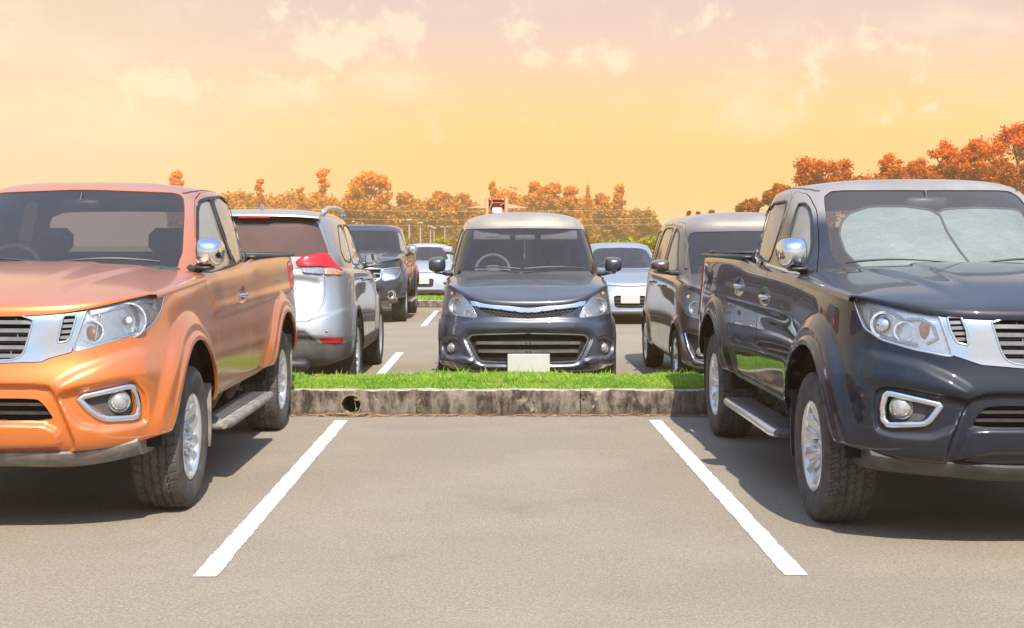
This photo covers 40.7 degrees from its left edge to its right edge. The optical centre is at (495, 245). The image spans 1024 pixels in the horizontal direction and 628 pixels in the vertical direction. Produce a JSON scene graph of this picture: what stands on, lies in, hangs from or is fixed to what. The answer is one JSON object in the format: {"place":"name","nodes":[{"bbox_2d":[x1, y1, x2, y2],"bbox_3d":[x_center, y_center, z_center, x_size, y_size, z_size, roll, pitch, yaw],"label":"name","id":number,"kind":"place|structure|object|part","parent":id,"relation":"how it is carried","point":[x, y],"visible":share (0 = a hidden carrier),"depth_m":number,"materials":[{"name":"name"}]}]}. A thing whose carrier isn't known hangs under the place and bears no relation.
{"place":"outdoors","nodes":[
{"label":"outdoors","id":0,"kind":"place"},
{"bbox_2d":[68,246,152,251],"bbox_3d":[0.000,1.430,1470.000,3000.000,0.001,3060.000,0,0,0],"label":"ground","id":1,"kind":"structure","parent":0,"point":[110,249],"depth_m":458.99,"materials":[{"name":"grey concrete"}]},
{"bbox_2d":[165,170,183,228],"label":"tree","id":2,"kind":"object","parent":1,"relation":"on","point":[174,178],"visible":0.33,"depth_m":189.19,"materials":[{"name":"orange plant"}]},
{"bbox_2d":[167,193,229,227],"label":"tree","id":3,"kind":"object","parent":1,"relation":"on","point":[180,223],"visible":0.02,"depth_m":223.83,"materials":[{"name":"orange plant"}]},
{"bbox_2d":[221,188,257,209],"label":"tree","id":4,"kind":"object","parent":1,"relation":"on","point":[238,199],"visible":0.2,"depth_m":224.09,"materials":[{"name":"orange plant"}]},
{"bbox_2d":[254,177,265,208],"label":"tree","id":5,"kind":"object","parent":1,"relation":"on","point":[259,198],"visible":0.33,"depth_m":204.65,"materials":[{"name":"orange plant"}]},
{"bbox_2d":[263,188,297,209],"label":"tree","id":6,"kind":"object","parent":1,"relation":"on","point":[282,201],"visible":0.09,"depth_m":227.12,"materials":[{"name":"orange plant"}]},
{"bbox_2d":[294,186,310,210],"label":"tree","id":7,"kind":"object","parent":1,"relation":"on","point":[299,199],"visible":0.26,"depth_m":214.78,"materials":[{"name":"orange plant"}]},
{"bbox_2d":[291,192,339,213],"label":"tree","id":8,"kind":"object","parent":1,"relation":"on","point":[313,204],"visible":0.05,"depth_m":223.93,"materials":[{"name":"orange plant"}]},
{"bbox_2d":[311,168,334,212],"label":"tree","id":9,"kind":"object","parent":1,"relation":"on","point":[319,196],"visible":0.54,"depth_m":204.65,"materials":[{"name":"orange plant"}]},
{"bbox_2d":[329,202,360,224],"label":"tree","id":10,"kind":"object","parent":1,"relation":"on","point":[349,218],"visible":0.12,"depth_m":199.01,"materials":[{"name":"orange plant"}]},
{"bbox_2d":[328,170,399,226],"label":"tree","id":11,"kind":"object","parent":1,"relation":"on","point":[356,199],"visible":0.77,"depth_m":194.13,"materials":[{"name":"orange plant"}]},
{"bbox_2d":[356,202,423,224],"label":"tree","id":12,"kind":"object","parent":1,"relation":"on","point":[359,222],"visible":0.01,"depth_m":230.09,"materials":[{"name":"orange plant"}]},
{"bbox_2d":[390,191,419,241],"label":"tree","id":13,"kind":"object","parent":1,"relation":"on","point":[404,209],"visible":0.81,"depth_m":203.99,"materials":[{"name":"orange plant"}]},
{"bbox_2d":[406,219,411,241],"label":"lamp post","id":14,"kind":"object","parent":1,"relation":"on","point":[408,220],"visible":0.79,"depth_m":131.94,"materials":[{"name":"metal"}]},
{"bbox_2d":[381,300,442,307],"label":"kerb","id":15,"kind":"structure","parent":1,"relation":"on","point":[429,303],"depth_m":31.20,"materials":[{"name":"concrete"}]},
{"bbox_2d":[395,195,442,243],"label":"tree","id":16,"kind":"object","parent":1,"relation":"on","point":[419,218],"visible":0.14,"depth_m":224.64,"materials":[{"name":"orange plant"}]},
{"bbox_2d":[417,222,422,242],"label":"lamp post","id":17,"kind":"object","parent":1,"relation":"on","point":[420,223],"visible":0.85,"depth_m":139.92,"materials":[{"name":"metal"}]},
{"bbox_2d":[432,227,435,240],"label":"lamp post","id":18,"kind":"object","parent":1,"relation":"on","point":[433,228],"visible":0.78,"depth_m":171.95,"materials":[{"name":"metal"}]},
{"bbox_2d":[418,191,458,242],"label":"tree","id":19,"kind":"object","parent":1,"relation":"on","point":[437,217],"visible":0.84,"depth_m":204.09,"materials":[{"name":"orange plant"}]},
{"bbox_2d":[440,226,448,240],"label":"lamp post","id":20,"kind":"object","parent":1,"relation":"on","point":[444,230],"visible":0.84,"depth_m":164.93,"materials":[{"name":"metal"}]},
{"bbox_2d":[440,201,484,251],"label":"tree","id":21,"kind":"object","parent":1,"relation":"on","point":[449,233],"visible":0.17,"depth_m":226.70,"materials":[{"name":"orange plant"}]},
{"bbox_2d":[452,193,472,239],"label":"tree","id":22,"kind":"object","parent":1,"relation":"on","point":[461,215],"visible":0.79,"depth_m":209.56,"materials":[{"name":"orange plant"}]},
{"bbox_2d":[482,181,498,214],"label":"tree","id":23,"kind":"object","parent":1,"relation":"on","point":[493,189],"visible":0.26,"depth_m":204.74,"materials":[{"name":"orange plant"}]},
{"bbox_2d":[211,388,790,415],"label":"kerb","id":24,"kind":"structure","parent":1,"relation":"on","point":[549,402],"depth_m":11.40,"materials":[{"name":"concrete"}]},
{"bbox_2d":[340,394,361,414],"bbox_3d":[-1.190,1.320,11.618,0.184,0.184,0.464,0,0,0],"label":"drain pipe","id":25,"kind":"object","parent":24,"relation":"in","point":[350,401],"visible":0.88,"depth_m":11.66,"materials":[{"name":"concrete"}]},
{"bbox_2d":[491,186,528,212],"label":"tree","id":26,"kind":"object","parent":1,"relation":"on","point":[513,198],"visible":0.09,"depth_m":211.20,"materials":[{"name":"orange plant"}]},
{"bbox_2d":[522,181,544,211],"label":"tree","id":27,"kind":"object","parent":1,"relation":"on","point":[535,193],"visible":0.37,"depth_m":204.14,"materials":[{"name":"orange plant"}]},
{"bbox_2d":[539,181,565,213],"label":"tree","id":28,"kind":"object","parent":1,"relation":"on","point":[551,200],"visible":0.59,"depth_m":201.40,"materials":[{"name":"orange plant"}]},
{"bbox_2d":[559,185,583,217],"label":"tree","id":29,"kind":"object","parent":1,"relation":"on","point":[568,207],"visible":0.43,"depth_m":204.16,"materials":[{"name":"orange plant"}]},
{"bbox_2d":[582,184,594,239],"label":"tree","id":30,"kind":"object","parent":1,"relation":"on","point":[588,222],"visible":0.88,"depth_m":199.71,"materials":[{"name":"orange plant"}]},
{"bbox_2d":[575,195,612,244],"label":"tree","id":31,"kind":"object","parent":1,"relation":"on","point":[580,205],"visible":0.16,"depth_m":219.08,"materials":[{"name":"orange plant"}]},
{"bbox_2d":[591,192,613,240],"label":"tree","id":32,"kind":"object","parent":1,"relation":"on","point":[604,207],"visible":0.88,"depth_m":204.10,"materials":[{"name":"orange plant"}]},
{"bbox_2d":[607,183,635,239],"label":"tree","id":33,"kind":"object","parent":1,"relation":"on","point":[621,228],"visible":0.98,"depth_m":204.20,"materials":[{"name":"orange plant"}]},
{"bbox_2d":[629,208,641,242],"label":"tree","id":34,"kind":"object","parent":1,"relation":"on","point":[635,213],"visible":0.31,"depth_m":214.08,"materials":[{"name":"orange plant"}]},
{"bbox_2d":[610,206,661,241],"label":"tree","id":35,"kind":"object","parent":1,"relation":"on","point":[614,238],"visible":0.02,"depth_m":231.33,"materials":[{"name":"orange plant"}]},
{"bbox_2d":[633,210,661,242],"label":"tree","id":36,"kind":"object","parent":1,"relation":"on","point":[644,227],"visible":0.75,"depth_m":204.35,"materials":[{"name":"orange plant"}]},
{"bbox_2d":[734,196,764,212],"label":"tree","id":37,"kind":"object","parent":1,"relation":"on","point":[751,205],"visible":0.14,"depth_m":104.56,"materials":[{"name":"orange plant"}]},
{"bbox_2d":[761,182,794,212],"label":"tree","id":38,"kind":"object","parent":1,"relation":"on","point":[768,196],"visible":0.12,"depth_m":103.75,"materials":[{"name":"orange plant"}]},
{"bbox_2d":[791,153,854,226],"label":"tree","id":39,"kind":"object","parent":1,"relation":"on","point":[808,172],"visible":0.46,"depth_m":99.08,"materials":[{"name":"orange plant"}]},
{"bbox_2d":[845,173,872,214],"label":"tree","id":40,"kind":"object","parent":1,"relation":"on","point":[860,177],"visible":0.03,"depth_m":103.72,"materials":[{"name":"orange plant"}]},
{"bbox_2d":[868,152,908,179],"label":"tree","id":41,"kind":"object","parent":1,"relation":"on","point":[889,170],"visible":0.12,"depth_m":99.50,"materials":[{"name":"orange plant"}]},
{"bbox_2d":[867,169,937,211],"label":"tree","id":42,"kind":"object","parent":1,"relation":"on","point":[874,174],"visible":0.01,"depth_m":109.92,"materials":[{"name":"orange plant"}]},
{"bbox_2d":[899,156,937,212],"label":"tree","id":43,"kind":"object","parent":1,"relation":"on","point":[917,169],"visible":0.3,"depth_m":101.32,"materials":[{"name":"orange plant"}]},
{"bbox_2d":[926,137,960,179],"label":"tree","id":44,"kind":"object","parent":1,"relation":"on","point":[946,152],"visible":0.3,"depth_m":97.42,"materials":[{"name":"orange plant"}]},
{"bbox_2d":[949,135,1011,182],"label":"tree","id":45,"kind":"object","parent":1,"relation":"on","point":[969,162],"visible":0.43,"depth_m":95.29,"materials":[{"name":"orange plant"}]},
{"bbox_2d":[972,120,1023,194],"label":"tree","id":46,"kind":"object","parent":1,"relation":"on","point":[1015,174],"visible":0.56,"depth_m":89.58,"materials":[{"name":"orange plant"}]},
{"bbox_2d":[417,294,443,299],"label":"lawn grass","id":47,"kind":"structure","parent":0,"point":[428,297],"depth_m":31.89,"materials":[{"name":"green plant"}]},
{"bbox_2d":[442,246,454,261],"bbox_3d":[0.000,0.529,28.376,2.120,1.769,4.544,0,0,0],"label":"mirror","id":48,"kind":"object","parent":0,"point":[447,249],"depth_m":27.53,"materials":[{"name":"white paint"}]},
{"bbox_2d":[211,365,703,388],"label":"lawn grass","id":49,"kind":"structure","parent":0,"point":[465,379],"depth_m":11.78,"materials":[{"name":"green plant"}]},
{"bbox_2d":[469,198,526,214],"bbox_3d":[0.083,-0.070,45.000,2.000,2.964,1.440,0,0,0],"label":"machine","id":50,"kind":"object","parent":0,"point":[496,205],"visible":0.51,"depth_m":44.87,"materials":[{"name":"metal"}]},
{"bbox_2d":[0,292,1023,627],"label":"car park","id":51,"kind":"structure","parent":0,"point":[580,520],"depth_m":6.68,"materials":[{"name":"grey asphalt"}]},
{"bbox_2d":[0,182,296,507],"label":"pickup truck","id":52,"kind":"object","parent":51,"relation":"on","point":[113,356],"visible":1,"depth_m":7.26,"materials":[{"name":"orange paint"}]},
{"bbox_3d":[-3.311,-0.083,8.889,0.199,0.518,1.454,0,0,3],"label":"window frame","id":53,"kind":"part","parent":52,"relation":"part of","materials":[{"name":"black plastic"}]},
{"bbox_3d":[-3.312,-0.080,8.917,0.201,0.489,1.373,0,0,5],"label":"side window","id":54,"kind":"part","parent":52,"relation":"part of","materials":[{"name":"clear glass"}]},
{"bbox_3d":[-1.789,-0.083,8.889,0.199,0.518,1.454,0,0,-3],"label":"window frame","id":55,"kind":"part","parent":52,"relation":"part of","materials":[{"name":"black plastic"}]},
{"bbox_3d":[-1.788,-0.080,8.917,0.201,0.489,1.373,0,0,-5],"label":"side window","id":56,"kind":"part","parent":52,"relation":"part of","materials":[{"name":"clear glass"}]},
{"bbox_3d":[-1.767,0.282,8.860,0.261,1.272,1.720,0,0,0],"label":"door","id":57,"kind":"part","parent":52,"relation":"part of","materials":[{"name":"orange paint"}]},
{"bbox_2d":[193,420,347,575],"bbox_3d":[-1.234,1.406,8.470,0.115,0.001,5.220,0,0,0],"label":"road marking","id":58,"kind":"object","parent":51,"relation":"on","point":[219,559],"visible":1,"depth_m":7.34,"materials":[{"name":"white paint"}]},
{"bbox_2d":[229,203,383,375],"bbox_3d":[-2.270,0.500,15.015,1.861,1.827,4.563,0,0,0],"label":"car","id":59,"kind":"object","parent":51,"relation":"on","point":[340,323],"visible":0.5,"depth_m":13.06,"materials":[{"name":"silver metal"}]},
{"bbox_2d":[231,217,327,256],"bbox_3d":[-2.270,-0.084,13.070,1.352,0.391,0.186,0,0,0],"label":"rear window","id":60,"kind":"structure","parent":59,"relation":"in","point":[301,237],"depth_m":13.04,"materials":[{"name":"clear glass"}]},
{"bbox_2d":[338,226,361,263],"bbox_3d":[-1.519,0.002,14.489,0.153,0.419,2.108,0,0,-2],"label":"side window","id":61,"kind":"structure","parent":59,"relation":"in","point":[344,249],"depth_m":14.17,"materials":[{"name":"clear glass"}]},
{"bbox_2d":[339,219,367,335],"bbox_3d":[-1.491,0.336,14.363,0.289,1.225,0.931,0,0,0],"label":"door","id":62,"kind":"structure","parent":59,"relation":"in","point":[359,273],"depth_m":14.40,"materials":[{"name":"silver metal"}]},
{"bbox_2d":[357,252,375,331],"bbox_3d":[-1.521,0.338,15.362,0.349,1.220,1.063,0,0,0],"label":"door","id":63,"kind":"structure","parent":59,"relation":"in","point":[371,306],"depth_m":15.30,"materials":[{"name":"silver metal"}]},
{"bbox_2d":[347,225,418,320],"bbox_3d":[-2.570,0.504,27.303,2.170,1.819,5.256,0,0,0],"label":"pickup truck","id":64,"kind":"object","parent":51,"relation":"on","point":[394,270],"visible":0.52,"depth_m":26.03,"materials":[{"name":"black paint"}]},
{"bbox_3d":[-1.791,0.271,26.511,0.344,1.174,0.844,0,0,0],"label":"door","id":65,"kind":"part","parent":64,"relation":"part of","materials":[{"name":"black paint"}]},
{"bbox_3d":[-1.818,-0.072,26.974,0.178,0.371,1.183,0,0,0],"label":"side window","id":66,"kind":"part","parent":64,"relation":"part of","materials":[{"name":"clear glass"}]},
{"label":"door","id":67,"kind":"part","parent":64,"relation":"part of","materials":[{"name":"black paint"}]},
{"bbox_2d":[377,352,403,373],"bbox_3d":[-1.250,1.406,15.500,0.114,0.001,5.200,0,0,0],"label":"road marking","id":68,"kind":"object","parent":51,"relation":"on","point":[394,358],"visible":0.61,"depth_m":16.54,"materials":[{"name":"white paint"}]},
{"bbox_2d":[421,311,438,325],"bbox_3d":[-1.249,1.406,26.800,0.114,0.001,5.600,0,0,0],"label":"road marking","id":69,"kind":"object","parent":51,"relation":"on","point":[429,318],"visible":1,"depth_m":26.47,"materials":[{"name":"white paint"}]},
{"bbox_2d":[407,243,453,291],"bbox_3d":[-1.920,0.679,38.878,2.060,1.469,4.576,0,0,0],"label":"saloon car","id":70,"kind":"object","parent":51,"relation":"on","point":[430,281],"visible":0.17,"depth_m":37.09,"materials":[{"name":"white paint"}]},
{"bbox_2d":[431,237,453,255],"bbox_3d":[-2.407,0.513,62.009,1.263,1.801,1.333,0,0,0],"label":"bush","id":71,"kind":"object","parent":51,"relation":"on","point":[440,241],"visible":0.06,"depth_m":61.80,"materials":[{"name":"green plant"}]},
{"bbox_2d":[291,412,707,416],"bbox_3d":[-0.053,1.391,11.344,3.991,0.038,0.125,0,0,0],"label":"dry straw","id":72,"kind":"object","parent":51,"relation":"on","point":[351,414],"visible":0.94,"depth_m":11.36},
{"bbox_2d":[353,389,357,413],"bbox_3d":[-1.151,1.290,11.363,0.062,0.207,0.030,0,0,0],"label":"weed","id":73,"kind":"object","parent":72,"relation":"on","point":[356,399],"visible":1,"depth_m":11.36,"materials":[{"name":"plant"}]},
{"bbox_2d":[428,212,621,374],"bbox_3d":[0.305,0.509,14.688,1.970,1.810,4.217,0,0,0],"label":"people carrier","id":74,"kind":"object","parent":51,"relation":"on","point":[525,291],"visible":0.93,"depth_m":12.93,"materials":[{"name":"metal"}]},
{"bbox_2d":[443,223,468,301],"bbox_3d":[-0.414,0.412,14.399,0.283,1.312,1.026,0,0,0],"label":"door","id":75,"kind":"structure","parent":74,"relation":"in","point":[465,227],"depth_m":14.45,"materials":[{"name":"metal"}]},
{"bbox_2d":[452,230,462,267],"bbox_3d":[-0.399,0.032,15.267,0.136,0.439,2.220,0,0,0],"label":"side window","id":76,"kind":"structure","parent":74,"relation":"in","point":[462,230],"depth_m":14.52,"materials":[{"name":"clear glass"}]},
{"bbox_2d":[580,223,597,274],"bbox_3d":[1.024,0.412,14.399,0.283,1.312,1.026,0,0,0],"label":"door","id":77,"kind":"structure","parent":74,"relation":"in","point":[582,227],"depth_m":14.37,"materials":[{"name":"paint"}]},
{"bbox_2d":[591,242,652,314],"bbox_3d":[2.390,0.679,26.678,2.060,1.469,4.576,0,0,0],"label":"saloon car","id":78,"kind":"object","parent":51,"relation":"on","point":[626,283],"visible":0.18,"depth_m":25.08,"materials":[{"name":"white metal"}]},
{"bbox_2d":[608,235,635,242],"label":"bush","id":79,"kind":"object","parent":51,"relation":"on","point":[628,239],"visible":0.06,"depth_m":65.64,"materials":[{"name":"green plant"}]},
{"bbox_2d":[637,236,656,252],"bbox_3d":[7.233,0.480,63.991,1.552,1.865,1.359,0,0,0],"label":"bush","id":80,"kind":"object","parent":51,"relation":"on","point":[650,242],"visible":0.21,"depth_m":63.83,"materials":[{"name":"green plant"}]},
{"bbox_2d":[641,204,770,372],"bbox_3d":[2.590,0.495,14.735,2.040,1.838,4.202,0,0,0],"label":"people carrier","id":81,"kind":"object","parent":51,"relation":"on","point":[670,316],"visible":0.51,"depth_m":14.34,"materials":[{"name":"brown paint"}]},
{"bbox_2d":[648,225,674,342],"bbox_3d":[1.852,0.410,15.358,0.244,1.317,1.013,0,0,0],"label":"door","id":82,"kind":"structure","parent":81,"relation":"in","point":[656,277],"depth_m":15.30,"materials":[{"name":"brown paint"}]},
{"bbox_2d":[652,229,678,269],"bbox_3d":[1.866,0.042,15.278,0.092,0.459,2.274,0,0,2],"label":"side window","id":83,"kind":"structure","parent":81,"relation":"in","point":[672,256],"depth_m":15.01,"materials":[{"name":"clear glass"}]},
{"bbox_2d":[657,222,685,349],"bbox_3d":[1.872,0.412,14.380,0.288,1.312,0.947,0,0,0],"label":"door","id":84,"kind":"structure","parent":81,"relation":"in","point":[666,284],"depth_m":14.30,"materials":[{"name":"brown paint"}]},
{"bbox_2d":[649,420,807,574],"bbox_3d":[1.286,1.406,8.495,0.116,0.001,5.210,0,0,0],"label":"road marking","id":85,"kind":"object","parent":51,"relation":"on","point":[784,562],"visible":1,"depth_m":7.37,"materials":[{"name":"white paint"}]},
{"bbox_2d":[698,179,1023,521],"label":"pickup truck","id":86,"kind":"object","parent":51,"relation":"on","point":[881,327],"visible":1,"depth_m":7.01,"materials":[{"name":"black paint"}]},
{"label":"door","id":87,"kind":"part","parent":86,"relation":"part of","materials":[{"name":"blue paint"}]},
{"bbox_3d":[1.792,-0.065,8.538,0.203,0.439,1.444,0,0,3],"label":"side window","id":88,"kind":"part","parent":86,"relation":"part of","materials":[{"name":"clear glass"}]},
{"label":"door","id":89,"kind":"part","parent":86,"relation":"part of","materials":[{"name":"blue paint"}]},
{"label":"door","id":90,"kind":"part","parent":86,"relation":"part of","materials":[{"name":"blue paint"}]},
{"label":"side window","id":91,"kind":"part","parent":86,"relation":"part of","materials":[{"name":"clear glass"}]},
{"bbox_2d":[0,0,1023,245],"label":"sky","id":92,"kind":"structure","parent":0,"point":[693,105],"materials":[{"name":"orange"}]},
{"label":"utility pole","id":93,"kind":"object","parent":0,"visible":0},
{"bbox_2d":[239,207,718,210],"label":"overhead wire","id":94,"kind":"object","parent":93,"relation":"attached to","point":[377,210],"visible":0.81,"depth_m":117.99,"materials":[{"name":"black metal"}]},
{"bbox_2d":[372,217,678,219],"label":"overhead wire","id":95,"kind":"object","parent":93,"relation":"attached to","point":[577,219],"visible":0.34,"depth_m":117.99,"materials":[{"name":"black metal"}]}
]}

